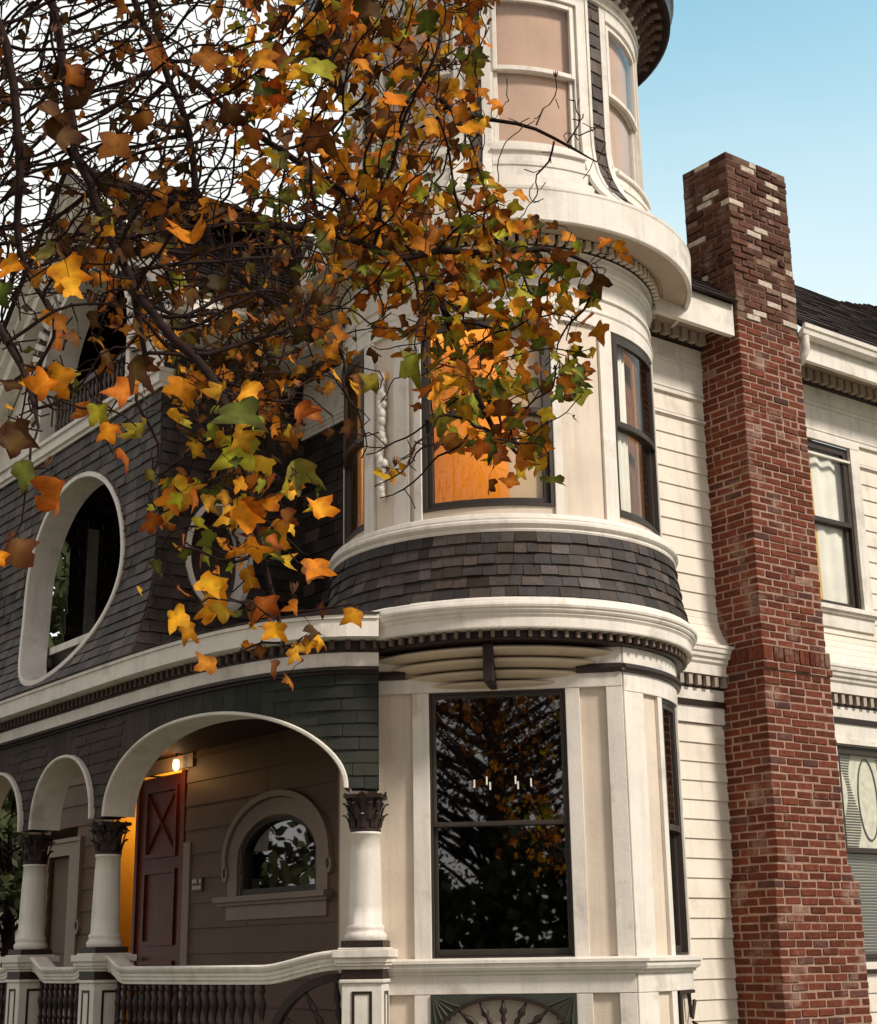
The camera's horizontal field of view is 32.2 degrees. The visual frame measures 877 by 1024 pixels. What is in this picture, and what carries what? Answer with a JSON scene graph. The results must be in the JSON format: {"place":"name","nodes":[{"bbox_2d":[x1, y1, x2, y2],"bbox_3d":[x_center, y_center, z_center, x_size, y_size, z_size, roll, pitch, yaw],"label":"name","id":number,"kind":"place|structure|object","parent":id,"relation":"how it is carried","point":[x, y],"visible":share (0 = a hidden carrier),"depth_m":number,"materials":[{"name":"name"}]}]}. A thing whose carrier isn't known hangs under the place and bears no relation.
{"place":"outdoors","nodes":[
{"label":"outdoors","id":0,"kind":"place"},
{"bbox_2d":[0,788,29,1019],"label":"garden shrub","id":1,"kind":"object","parent":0,"point":[11,863],"visible":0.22,"depth_m":22.60,"materials":[{"name":"green plant"}]},
{"bbox_2d":[0,0,876,1023],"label":"house","id":2,"kind":"structure","parent":0,"point":[654,624],"depth_m":12.84,"materials":[{"name":"beige paint"}]},
{"bbox_2d":[47,836,84,1023],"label":"side door","id":3,"kind":"structure","parent":2,"relation":"in","point":[68,872],"depth_m":17.10,"materials":[{"name":"beige paint"}]},
{"bbox_2d":[131,769,187,1023],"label":"front door","id":4,"kind":"structure","parent":2,"relation":"in","point":[161,809],"depth_m":15.61,"materials":[{"name":"brown wood"}]},
{"bbox_2d":[173,753,183,770],"bbox_3d":[-2.628,2.522,15.351,0.116,0.192,0.068,11,-20,-36],"label":"porch lamp","id":5,"kind":"object","parent":2,"relation":"attached to","point":[175,764],"visible":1,"depth_m":15.31,"materials":[{"name":"white glass"}]},
{"bbox_2d":[212,789,334,920],"bbox_3d":[-1.465,3.086,13.726,0.210,1.125,1.940,11,-20,-36],"label":"arched window","id":6,"kind":"structure","parent":2,"relation":"in","point":[247,827],"depth_m":13.72,"materials":[{"name":"paint"}]},
{"bbox_2d":[336,44,364,218],"bbox_3d":[-0.862,-3.112,13.311,0.447,2.050,1.162,3,-17,-12],"label":"window","id":7,"kind":"structure","parent":2,"relation":"in","point":[361,135],"depth_m":13.16,"materials":[{"name":"white paint"}]},
{"bbox_2d":[343,351,363,544],"bbox_3d":[-0.672,-0.481,12.518,0.172,1.510,0.807,4,-17,-15],"label":"window","id":8,"kind":"structure","parent":2,"relation":"in","point":[350,461],"depth_m":12.73,"materials":[{"name":"paint"}]},
{"bbox_2d":[355,0,469,211],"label":"window","id":9,"kind":"structure","parent":2,"relation":"in","point":[444,180],"depth_m":12.53,"materials":[{"name":"white paint"}]},
{"bbox_2d":[421,318,554,512],"bbox_3d":[0.368,-0.744,11.673,1.003,1.510,0.205,-3,-16,6],"label":"window","id":10,"kind":"structure","parent":2,"relation":"in","point":[531,491],"depth_m":11.59,"materials":[{"name":"paint"}]},
{"bbox_2d":[429,688,574,958],"bbox_3d":[0.455,2.267,11.124,1.020,1.910,0.120,-3,-16,7],"label":"window","id":11,"kind":"structure","parent":2,"relation":"in","point":[437,953],"depth_m":11.06,"materials":[{"name":"paint"}]},
{"bbox_2d":[474,697,531,801],"bbox_3d":[0.493,1.778,11.884,0.432,0.955,0.442,11,-20,-36],"label":"chandelier","id":12,"kind":"object","parent":2,"relation":"hanging from","point":[499,795],"visible":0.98,"depth_m":11.78,"materials":[{"name":"black metal"}]},
{"bbox_2d":[479,0,622,200],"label":"window","id":13,"kind":"structure","parent":2,"relation":"in","point":[531,40],"depth_m":12.47,"materials":[{"name":"white paint"}]},
{"bbox_2d":[597,6,650,212],"bbox_3d":[1.698,-3.239,13.008,0.448,2.050,1.129,-9,-18,26],"label":"window","id":14,"kind":"structure","parent":2,"relation":"in","point":[620,103],"depth_m":13.08,"materials":[{"name":"white paint"}]},
{"bbox_2d":[611,334,659,535],"bbox_3d":[1.532,-0.594,12.246,0.254,1.510,0.810,-10,-19,29],"label":"window","id":15,"kind":"structure","parent":2,"relation":"in","point":[625,431],"depth_m":12.34,"materials":[{"name":"paint"}]},
{"bbox_2d":[662,699,688,954],"bbox_3d":[1.733,2.374,11.495,0.137,1.875,0.446,-8,-18,22],"label":"window","id":16,"kind":"structure","parent":2,"relation":"in","point":[668,710],"depth_m":11.59,"materials":[{"name":"paint"}]},
{"bbox_2d":[806,431,876,634],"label":"window","id":17,"kind":"structure","parent":2,"relation":"in","point":[847,601],"depth_m":14.69,"materials":[{"name":"paint"}]},
{"bbox_2d":[835,738,876,968],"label":"window","id":18,"kind":"structure","parent":2,"relation":"in","point":[857,766],"depth_m":13.89,"materials":[{"name":"paint"}]},
{"bbox_2d":[0,0,876,636],"label":"sky","id":19,"kind":"structure","parent":0,"point":[786,88],"materials":[{"name":"blue"}]},
{"label":"pavement","id":20,"kind":"structure","parent":0,"visible":0},
{"bbox_2d":[0,0,633,689],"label":"tulip tree","id":21,"kind":"object","parent":20,"relation":"on","point":[366,236],"visible":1,"depth_m":6.61,"materials":[{"name":"orange plant"}]},
{"label":"ground","id":22,"kind":"structure","parent":0,"visible":0},
{"bbox_2d":[0,803,20,956],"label":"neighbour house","id":23,"kind":"structure","parent":22,"relation":"on","point":[16,933],"depth_m":29.85,"materials":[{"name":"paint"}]},
{"bbox_2d":[3,541,69,868],"bbox_3d":[-9.356,4.447,30.047,9.723,11.823,9.528,9,-19,-31],"label":"garden tree","id":24,"kind":"object","parent":22,"relation":"on","point":[58,610],"visible":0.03,"depth_m":28.25,"materials":[{"name":"green plant"}]}
]}

